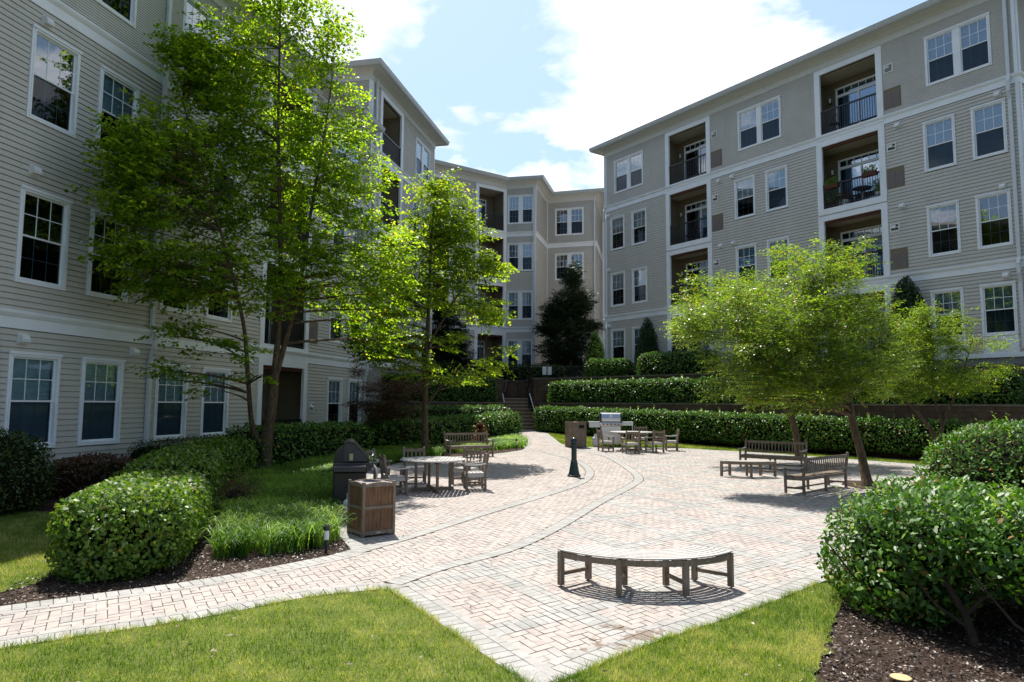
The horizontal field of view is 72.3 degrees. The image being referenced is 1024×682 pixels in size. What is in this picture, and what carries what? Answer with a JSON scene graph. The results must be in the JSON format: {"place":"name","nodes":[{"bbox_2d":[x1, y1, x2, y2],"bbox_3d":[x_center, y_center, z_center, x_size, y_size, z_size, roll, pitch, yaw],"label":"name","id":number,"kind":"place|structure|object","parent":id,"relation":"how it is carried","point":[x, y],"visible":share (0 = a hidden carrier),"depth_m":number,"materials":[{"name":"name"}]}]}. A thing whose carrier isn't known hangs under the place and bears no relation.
{"place":"outdoors","nodes":[
{"label":"outdoors","id":0,"kind":"place"},
{"bbox_2d":[0,511,69,592],"bbox_3d":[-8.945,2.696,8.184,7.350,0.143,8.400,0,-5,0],"label":"lawn","id":1,"kind":"structure","parent":0,"point":[32,553],"depth_m":9.17,"materials":[{"name":"green plant"}]},
{"bbox_2d":[0,574,837,681],"bbox_3d":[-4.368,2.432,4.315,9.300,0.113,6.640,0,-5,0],"label":"lawn","id":2,"kind":"structure","parent":0,"point":[380,652],"depth_m":5.81,"materials":[{"name":"green plant"}]},
{"bbox_2d":[0,429,929,681],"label":"paving","id":3,"kind":"structure","parent":0,"point":[541,668],"depth_m":8.97,"materials":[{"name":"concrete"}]},
{"bbox_2d":[332,438,377,509],"bbox_3d":[-2.800,2.414,12.545,0.767,1.269,1.490,2,-5,-12],"label":"gas grill","id":4,"kind":"object","parent":3,"relation":"on","point":[352,461],"visible":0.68,"depth_m":12.13,"materials":[{"name":"grey metal"}]},
{"bbox_2d":[347,477,395,537],"bbox_3d":[-2.135,2.514,10.633,0.540,0.800,0.540,4,-6,-37],"label":"trash bin","id":5,"kind":"object","parent":3,"relation":"on","point":[371,503],"visible":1,"depth_m":10.46,"materials":[{"name":"brown wood"}]},
{"bbox_2d":[378,454,409,494],"bbox_3d":[-2.489,2.796,14.723,0.567,0.820,0.537,4,-6,-22],"label":"garden armchair","id":6,"kind":"object","parent":3,"relation":"on","point":[400,477],"visible":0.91,"depth_m":14.56,"materials":[{"name":"brown wood"}]},
{"bbox_2d":[400,456,465,492],"bbox_3d":[-1.721,2.913,15.298,1.410,0.683,1.410,0,-5,0],"label":"round table","id":7,"kind":"object","parent":3,"relation":"on","point":[436,460],"visible":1,"depth_m":15.16,"materials":[{"name":"grey wood"}]},
{"bbox_2d":[451,447,482,483],"bbox_3d":[-1.066,2.932,16.429,0.537,0.820,0.567,-3,-5,32],"label":"garden armchair","id":8,"kind":"object","parent":3,"relation":"on","point":[460,469],"visible":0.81,"depth_m":16.43,"materials":[{"name":"brown wood"}]},
{"bbox_2d":[443,431,493,456],"bbox_3d":[-1.429,3.434,23.292,1.627,0.820,0.567,3,-5,-30],"label":"slatted bench","id":9,"kind":"object","parent":3,"relation":"on","point":[471,447],"visible":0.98,"depth_m":23.30,"materials":[{"name":"brown wood"}]},
{"bbox_2d":[461,451,489,490],"bbox_3d":[-0.812,2.867,15.525,0.567,0.820,0.537,0,-5,-10],"label":"garden armchair","id":10,"kind":"object","parent":3,"relation":"on","point":[482,474],"visible":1,"depth_m":15.31,"materials":[{"name":"brown wood"}]},
{"bbox_2d":[353,449,643,584],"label":"paving joints","id":11,"kind":"object","parent":3,"relation":"on","point":[503,509],"visible":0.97,"depth_m":11.07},
{"bbox_2d":[565,421,585,446],"bbox_3d":[2.516,3.682,27.656,0.600,1.020,0.600,5,-7,-42],"label":"trash bin","id":12,"kind":"object","parent":3,"relation":"on","point":[576,430],"visible":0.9,"depth_m":27.48,"materials":[{"name":"brown wood"}]},
{"bbox_2d":[588,412,633,444],"bbox_3d":[3.990,3.562,28.331,1.800,1.345,0.713,0,-5,4],"label":"gas grill","id":13,"kind":"object","parent":3,"relation":"on","point":[606,423],"visible":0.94,"depth_m":28.14,"materials":[{"name":"silver metal"}]},
{"bbox_2d":[557,544,733,595],"bbox_3d":[1.485,2.513,7.718,1.959,0.385,0.779,0,-5,0],"label":"curved bench","id":14,"kind":"object","parent":3,"relation":"on","point":[621,562],"visible":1,"depth_m":7.65,"materials":[{"name":"grey wood"}]},
{"bbox_2d":[720,460,776,476],"bbox_3d":[6.138,3.316,18.238,1.445,0.400,0.663,0,-5,0],"label":"curved bench","id":15,"kind":"object","parent":3,"relation":"on","point":[751,463],"visible":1,"depth_m":18.16,"materials":[{"name":"brown wood"}]},
{"bbox_2d":[664,242,844,456],"bbox_3d":[8.259,0.277,22.816,6.641,7.235,3.860,2,-6,-21],"label":"maple tree","id":16,"kind":"object","parent":3,"relation":"on","point":[794,428],"visible":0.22,"depth_m":22.93,"materials":[{"name":"green plant"}]},
{"bbox_2d":[738,439,807,470],"bbox_3d":[7.532,3.275,20.249,1.807,0.820,0.567,-4,-6,40],"label":"slatted bench","id":17,"kind":"object","parent":3,"relation":"on","point":[745,455],"visible":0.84,"depth_m":20.24,"materials":[{"name":"brown wood"}]},
{"bbox_2d":[655,233,928,485],"bbox_3d":[6.795,0.301,16.116,6.650,6.241,4.002,0,-5,0],"label":"maple tree","id":18,"kind":"object","parent":3,"relation":"on","point":[800,379],"visible":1,"depth_m":15.69,"materials":[{"name":"green plant"}]},
{"bbox_2d":[781,452,848,494],"bbox_3d":[6.865,2.941,15.777,2.157,0.820,0.567,5,-8,-42],"label":"slatted bench","id":19,"kind":"object","parent":3,"relation":"on","point":[808,475],"visible":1,"depth_m":15.49,"materials":[{"name":"brown wood"}]},
{"bbox_2d":[863,294,1023,455],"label":"maple tree","id":20,"kind":"object","parent":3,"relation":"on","point":[957,383],"visible":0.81,"depth_m":20.32,"materials":[{"name":"green plant"}]},
{"bbox_2d":[259,0,927,191],"label":"sky","id":21,"kind":"structure","parent":0,"point":[515,88],"materials":[{"name":"blue"}]},
{"bbox_2d":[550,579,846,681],"bbox_3d":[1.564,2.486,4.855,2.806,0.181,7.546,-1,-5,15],"label":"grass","id":22,"kind":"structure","parent":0,"point":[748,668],"depth_m":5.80,"materials":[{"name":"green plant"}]},
{"bbox_2d":[522,439,884,681],"bbox_3d":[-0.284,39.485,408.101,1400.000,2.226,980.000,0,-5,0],"label":"ground","id":23,"kind":"structure","parent":0,"point":[817,671],"depth_m":6.22,"materials":[{"name":"green plant"}]},
{"bbox_2d":[0,0,385,469],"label":"apartment building","id":24,"kind":"structure","parent":23,"relation":"on","point":[71,350],"depth_m":16.28,"materials":[{"name":"beige plastic"}]},
{"bbox_2d":[1,350,62,448],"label":"window","id":25,"kind":"structure","parent":24,"relation":"in","point":[33,378],"depth_m":14.55,"materials":[{"name":"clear glass"}]},
{"bbox_2d":[13,184,72,290],"bbox_3d":[-10.083,-2.131,14.782,0.590,1.990,1.250,-1,-5,12],"label":"window","id":26,"kind":"structure","parent":24,"relation":"in","point":[43,229],"depth_m":14.94,"materials":[{"name":"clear glass"}]},
{"bbox_2d":[25,23,82,138],"bbox_3d":[-10.058,-5.537,15.091,0.590,1.990,1.250,-1,-5,12],"label":"window","id":27,"kind":"structure","parent":24,"relation":"in","point":[54,67],"depth_m":15.24,"materials":[{"name":"clear glass"}]},
{"bbox_2d":[75,357,125,445],"bbox_3d":[-9.726,1.393,16.234,0.590,1.980,1.260,-1,-5,12],"label":"window","id":28,"kind":"structure","parent":24,"relation":"in","point":[101,382],"depth_m":16.25,"materials":[{"name":"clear glass"}]},
{"bbox_2d":[85,208,131,302],"bbox_3d":[-9.702,-1.969,16.539,0.590,1.990,1.260,-1,-5,12],"label":"window","id":29,"kind":"structure","parent":24,"relation":"in","point":[96,285],"depth_m":16.40,"materials":[{"name":"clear glass"}]},
{"bbox_2d":[95,0,136,28],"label":"window","id":30,"kind":"structure","parent":24,"relation":"in","point":[126,10],"depth_m":17.08,"materials":[{"name":"clear glass"}]},
{"bbox_2d":[95,64,140,153],"bbox_3d":[-9.677,-5.374,16.848,0.590,1.990,1.260,-1,-5,12],"label":"window","id":31,"kind":"structure","parent":24,"relation":"in","point":[111,100],"depth_m":16.82,"materials":[{"name":"clear glass"}]},
{"bbox_2d":[151,363,189,440],"bbox_3d":[-9.229,1.604,18.527,0.590,1.980,1.270,-1,-5,12],"label":"window","id":32,"kind":"structure","parent":24,"relation":"in","point":[169,417],"depth_m":18.56,"materials":[{"name":"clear glass"}]},
{"bbox_2d":[158,233,194,314],"bbox_3d":[-9.204,-1.757,18.831,0.590,1.990,1.270,-1,-5,12],"label":"window","id":33,"kind":"structure","parent":24,"relation":"in","point":[169,308],"depth_m":18.76,"materials":[{"name":"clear glass"}]},
{"bbox_2d":[182,0,235,93],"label":"window","id":34,"kind":"structure","parent":24,"relation":"in","point":[188,6],"depth_m":19.90,"materials":[{"name":"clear glass"}]},
{"bbox_2d":[198,367,230,437],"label":"window","id":35,"kind":"structure","parent":24,"relation":"in","point":[213,416],"depth_m":20.38,"materials":[{"name":"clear glass"}]},
{"bbox_2d":[203,250,234,322],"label":"window","id":36,"kind":"structure","parent":24,"relation":"in","point":[214,315],"depth_m":20.63,"materials":[{"name":"clear glass"}]},
{"bbox_2d":[325,377,343,422],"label":"window","id":37,"kind":"structure","parent":24,"relation":"in","point":[333,410],"depth_m":27.81,"materials":[{"name":"clear glass"}]},
{"bbox_2d":[347,379,361,423],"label":"window","id":38,"kind":"structure","parent":24,"relation":"in","point":[351,382],"depth_m":29.52,"materials":[{"name":"clear glass"}]},
{"bbox_2d":[0,447,521,605],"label":"mulch bed","id":39,"kind":"object","parent":23,"relation":"on","point":[49,507],"visible":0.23,"depth_m":8.44,"materials":[{"name":"brown wood"}]},
{"bbox_2d":[0,427,58,516],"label":"shrub","id":40,"kind":"object","parent":39,"relation":"on","point":[23,469],"visible":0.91,"depth_m":12.16,"materials":[{"name":"green plant"}]},
{"bbox_2d":[42,452,134,499],"bbox_3d":[-8.743,2.809,14.552,1.611,0.980,1.918,0,-5,0],"label":"shrub","id":41,"kind":"object","parent":39,"relation":"on","point":[84,471],"visible":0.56,"depth_m":13.97,"materials":[{"name":"red plant"}]},
{"bbox_2d":[44,468,213,583],"bbox_3d":[-4.973,2.368,9.449,1.637,1.089,3.425,2,-5,-16],"label":"hedge","id":42,"kind":"object","parent":39,"relation":"on","point":[126,524],"visible":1,"depth_m":8.12,"materials":[{"name":"green plant"}]},
{"bbox_2d":[125,433,226,470],"bbox_3d":[-7.915,2.981,17.895,1.499,1.217,4.625,-1,-5,11],"label":"shrub","id":43,"kind":"object","parent":39,"relation":"on","point":[141,451],"visible":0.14,"depth_m":16.21,"materials":[{"name":"green plant"}]},
{"bbox_2d":[112,434,257,510],"bbox_3d":[-6.391,2.630,14.080,1.856,1.298,6.374,2,-5,-13],"label":"hedge","id":44,"kind":"object","parent":39,"relation":"on","point":[210,459],"visible":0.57,"depth_m":13.38,"materials":[{"name":"green plant"}]},
{"bbox_2d":[210,470,264,518],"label":"shrub","id":45,"kind":"object","parent":39,"relation":"on","point":[235,493],"visible":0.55,"depth_m":12.01,"materials":[{"name":"green plant"}]},
{"bbox_2d":[64,0,426,469],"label":"katsura tree","id":46,"kind":"object","parent":39,"relation":"on","point":[135,171],"visible":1,"depth_m":17.59,"materials":[{"name":"green plant"}]},
{"bbox_2d":[220,420,374,471],"bbox_3d":[-6.009,3.028,20.261,1.780,1.471,5.737,-2,-6,21],"label":"hedge","id":47,"kind":"object","parent":39,"relation":"on","point":[298,441],"visible":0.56,"depth_m":19.46,"materials":[{"name":"green plant"}]},
{"bbox_2d":[198,442,446,558],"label":"lily turf","id":48,"kind":"structure","parent":39,"relation":"on","point":[294,510],"depth_m":10.79,"materials":[{"name":"green plant"}]},
{"bbox_2d":[339,362,431,439],"bbox_3d":[-4.505,2.308,24.349,3.453,3.210,2.221,0,-5,0],"label":"japanese maple","id":49,"kind":"object","parent":39,"relation":"on","point":[384,408],"visible":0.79,"depth_m":24.27,"materials":[{"name":"brown plant"}]},
{"bbox_2d":[336,167,520,449],"bbox_3d":[-2.769,-0.947,23.430,6.316,9.702,3.283,0,-5,0],"label":"young tree","id":50,"kind":"object","parent":39,"relation":"on","point":[444,233],"visible":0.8,"depth_m":23.09,"materials":[{"name":"green plant"}]},
{"bbox_2d":[365,409,522,447],"bbox_3d":[-2.296,3.617,28.332,1.848,1.708,11.283,-2,-6,25],"label":"hedge","id":51,"kind":"object","parent":39,"relation":"on","point":[500,422],"visible":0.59,"depth_m":26.46,"materials":[{"name":"green plant"}]},
{"bbox_2d":[402,404,509,418],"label":"hedge","id":52,"kind":"object","parent":39,"relation":"on","point":[435,410],"visible":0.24,"depth_m":31.55,"materials":[{"name":"green plant"}]},
{"bbox_2d":[430,433,531,452],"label":"lily turf","id":53,"kind":"structure","parent":39,"relation":"on","point":[505,441],"depth_m":27.05,"materials":[{"name":"green plant"}]},
{"bbox_2d":[376,401,506,409],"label":"retaining wall","id":54,"kind":"structure","parent":23,"relation":"on","point":[463,403],"depth_m":34.99,"materials":[{"name":"brown brick"}]},
{"bbox_2d":[503,398,535,429],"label":"staircase","id":55,"kind":"structure","parent":23,"relation":"on","point":[520,405],"depth_m":38.51,"materials":[{"name":"stone"}]},
{"bbox_2d":[544,431,921,460],"bbox_3d":[9.119,4.197,28.331,23.265,0.483,1.587,-5,-7,44],"label":"mulch bed","id":56,"kind":"object","parent":23,"relation":"on","point":[742,446],"visible":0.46,"depth_m":27.56,"materials":[{"name":"brown soil"}]},
{"bbox_2d":[532,404,976,455],"bbox_3d":[7.998,3.538,29.205,1.313,1.740,19.608,5,-7,-43],"label":"hedge","id":57,"kind":"object","parent":56,"relation":"on","point":[877,436],"visible":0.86,"depth_m":26.90,"materials":[{"name":"green plant"}]},
{"bbox_2d":[535,402,1023,459],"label":"retaining wall","id":58,"kind":"structure","parent":23,"relation":"on","point":[973,412],"depth_m":24.86,"materials":[{"name":"brown brick"}]},
{"bbox_2d":[807,577,1023,681],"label":"mulch bed","id":59,"kind":"object","parent":23,"relation":"on","point":[954,668],"visible":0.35,"depth_m":5.98,"materials":[{"name":"brown wood"}]},
{"bbox_2d":[816,472,1023,646],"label":"hedge","id":60,"kind":"object","parent":59,"relation":"on","point":[918,543],"visible":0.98,"depth_m":6.48,"materials":[{"name":"green plant"}]},
{"bbox_2d":[912,411,1023,500],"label":"hedge","id":61,"kind":"object","parent":59,"relation":"on","point":[990,453],"visible":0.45,"depth_m":10.23,"materials":[{"name":"green plant"}]},
{"bbox_2d":[548,432,931,464],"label":"grass","id":62,"kind":"structure","parent":0,"point":[558,437],"depth_m":27.63,"materials":[{"name":"green plant"}]},
{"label":"terrace","id":63,"kind":"structure","parent":0,"visible":0},
{"bbox_2d":[325,58,449,421],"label":"apartment building","id":64,"kind":"structure","parent":63,"relation":"on","point":[412,136],"depth_m":34.98,"materials":[{"name":"beige plastic"}]},
{"bbox_2d":[415,137,430,183],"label":"window","id":65,"kind":"structure","parent":64,"relation":"in","point":[422,153],"depth_m":38.14,"materials":[{"name":"clear glass"}]},
{"bbox_2d":[431,301,477,365],"bbox_3d":[-3.841,-0.069,40.458,4.002,4.695,3.202,0,-5,0],"label":"holly tree","id":66,"kind":"object","parent":63,"relation":"on","point":[439,355],"visible":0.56,"depth_m":39.97,"materials":[{"name":"green plant"}]},
{"bbox_2d":[420,359,565,379],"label":"hedge","id":67,"kind":"object","parent":63,"relation":"on","point":[527,372],"visible":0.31,"depth_m":40.97,"materials":[{"name":"green plant"}]},
{"bbox_2d":[503,380,527,397],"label":"retaining wall","id":68,"kind":"structure","parent":63,"relation":"on","point":[518,389],"depth_m":40.33,"materials":[{"name":"brown brick"}]},
{"bbox_2d":[432,159,604,374],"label":"apartment building","id":69,"kind":"structure","parent":63,"relation":"on","point":[547,233],"depth_m":47.47,"materials":[{"name":"beige plastic"}]},
{"bbox_2d":[506,339,531,366],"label":"window","id":70,"kind":"structure","parent":69,"relation":"in","point":[524,352],"depth_m":46.53,"materials":[{"name":"clear glass"}]},
{"bbox_2d":[507,290,532,319],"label":"window","id":71,"kind":"structure","parent":69,"relation":"in","point":[522,300],"depth_m":46.80,"materials":[{"name":"clear glass"}]},
{"bbox_2d":[507,242,532,271],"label":"window","id":72,"kind":"structure","parent":69,"relation":"in","point":[520,255],"depth_m":47.12,"materials":[{"name":"clear glass"}]},
{"bbox_2d":[507,194,532,223],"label":"window","id":73,"kind":"structure","parent":69,"relation":"in","point":[520,207],"depth_m":47.42,"materials":[{"name":"clear glass"}]},
{"bbox_2d":[555,252,583,280],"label":"window","id":74,"kind":"structure","parent":69,"relation":"in","point":[562,260],"depth_m":50.35,"materials":[{"name":"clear glass"}]},
{"bbox_2d":[555,207,583,235],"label":"window","id":75,"kind":"structure","parent":69,"relation":"in","point":[568,221],"depth_m":50.52,"materials":[{"name":"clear glass"}]},
{"bbox_2d":[527,259,604,376],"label":"conifer","id":76,"kind":"object","parent":63,"relation":"on","point":[560,316],"visible":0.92,"depth_m":44.35,"materials":[{"name":"green plant"}]},
{"bbox_2d":[582,331,604,376],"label":"shrub","id":77,"kind":"object","parent":63,"relation":"on","point":[596,350],"visible":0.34,"depth_m":42.89,"materials":[{"name":"green plant"}]},
{"bbox_2d":[583,357,634,376],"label":"shrub","id":78,"kind":"object","parent":63,"relation":"on","point":[593,367],"visible":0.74,"depth_m":37.94,"materials":[{"name":"green plant"}]},
{"bbox_2d":[633,317,659,374],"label":"cone shrub","id":79,"kind":"object","parent":63,"relation":"on","point":[646,342],"visible":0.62,"depth_m":37.19,"materials":[{"name":"green plant"}]},
{"bbox_2d":[635,349,720,374],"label":"shrub","id":80,"kind":"object","parent":63,"relation":"on","point":[659,363],"visible":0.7,"depth_m":33.85,"materials":[{"name":"green plant"}]},
{"bbox_2d":[589,0,1023,373],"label":"apartment building","id":81,"kind":"structure","parent":63,"relation":"on","point":[924,101],"depth_m":29.58,"materials":[{"name":"beige plastic"}]},
{"bbox_2d":[610,214,624,250],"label":"window","id":82,"kind":"structure","parent":81,"relation":"in","point":[617,223],"depth_m":40.44,"materials":[{"name":"clear glass"}]},
{"bbox_2d":[610,328,625,360],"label":"window","id":83,"kind":"structure","parent":81,"relation":"in","point":[618,350],"depth_m":39.83,"materials":[{"name":"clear glass"}]},
{"bbox_2d":[610,271,625,306],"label":"window","id":84,"kind":"structure","parent":81,"relation":"in","point":[618,295],"depth_m":40.10,"materials":[{"name":"clear glass"}]},
{"bbox_2d":[613,150,643,193],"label":"window","id":85,"kind":"structure","parent":81,"relation":"in","point":[628,170],"depth_m":39.86,"materials":[{"name":"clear glass"}]},
{"bbox_2d":[631,207,646,245],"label":"window","id":86,"kind":"structure","parent":81,"relation":"in","point":[638,217],"depth_m":39.00,"materials":[{"name":"clear glass"}]},
{"bbox_2d":[631,266,647,303],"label":"window","id":87,"kind":"structure","parent":81,"relation":"in","point":[639,275],"depth_m":38.71,"materials":[{"name":"clear glass"}]},
{"bbox_2d":[733,174,755,219],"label":"window","id":88,"kind":"structure","parent":81,"relation":"in","point":[744,188],"depth_m":33.38,"materials":[{"name":"clear glass"}]},
{"bbox_2d":[735,243,756,286],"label":"window","id":89,"kind":"structure","parent":81,"relation":"in","point":[744,253],"depth_m":33.11,"materials":[{"name":"clear glass"}]},
{"bbox_2d":[737,95,781,151],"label":"window","id":90,"kind":"structure","parent":81,"relation":"in","point":[760,123],"depth_m":32.87,"materials":[{"name":"clear glass"}]},
{"bbox_2d":[764,164,788,211],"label":"window","id":91,"kind":"structure","parent":81,"relation":"in","point":[776,179],"depth_m":31.99,"materials":[{"name":"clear glass"}]},
{"bbox_2d":[766,236,789,281],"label":"window","id":92,"kind":"structure","parent":81,"relation":"in","point":[784,240],"depth_m":31.82,"materials":[{"name":"clear glass"}]},
{"bbox_2d":[922,113,956,172],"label":"window","id":93,"kind":"structure","parent":81,"relation":"in","point":[939,139],"depth_m":26.36,"materials":[{"name":"clear glass"}]},
{"bbox_2d":[925,199,961,257],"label":"window","id":94,"kind":"structure","parent":81,"relation":"in","point":[943,219],"depth_m":26.18,"materials":[{"name":"clear glass"}]},
{"bbox_2d":[930,287,966,355],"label":"window","id":95,"kind":"structure","parent":81,"relation":"in","point":[948,298],"depth_m":25.76,"materials":[{"name":"clear glass"}]},
{"bbox_2d":[923,12,991,86],"bbox_3d":[16.688,-10.750,26.120,0.590,1.950,2.250,4,-6,-35],"label":"window","id":96,"kind":"structure","parent":81,"relation":"in","point":[964,47],"depth_m":25.97,"materials":[{"name":"clear glass"}]},
{"bbox_2d":[969,97,1007,160],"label":"window","id":97,"kind":"structure","parent":81,"relation":"in","point":[988,120],"depth_m":25.03,"materials":[{"name":"clear glass"}]},
{"bbox_2d":[974,188,1012,249],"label":"window","id":98,"kind":"structure","parent":81,"relation":"in","point":[993,209],"depth_m":24.84,"materials":[{"name":"clear glass"}]},
{"bbox_2d":[979,281,1019,353],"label":"window","id":99,"kind":"structure","parent":81,"relation":"in","point":[999,311],"depth_m":24.38,"materials":[{"name":"clear glass"}]},
{"bbox_2d":[883,275,935,366],"bbox_3d":[14.907,-0.689,26.399,1.699,3.604,1.788,0,-5,0],"label":"cone shrub","id":100,"kind":"object","parent":63,"relation":"on","point":[908,293],"visible":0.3,"depth_m":26.15,"materials":[{"name":"green plant"}]},
{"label":"terrace","id":101,"kind":"structure","parent":0,"visible":0},
{"bbox_2d":[529,363,1023,408],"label":"retaining wall","id":102,"kind":"structure","parent":101,"relation":"on","point":[539,390],"depth_m":34.88,"materials":[{"name":"brown brick"}]},
{"bbox_2d":[547,365,1023,406],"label":"hedge","id":103,"kind":"object","parent":101,"relation":"on","point":[660,390],"visible":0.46,"depth_m":31.12,"materials":[{"name":"green plant"}]},
{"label":"terrace","id":104,"kind":"structure","parent":0,"visible":0},
{"bbox_2d":[381,372,498,401],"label":"hedge","id":105,"kind":"object","parent":104,"relation":"on","point":[474,393],"visible":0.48,"depth_m":35.18,"materials":[{"name":"green plant"}]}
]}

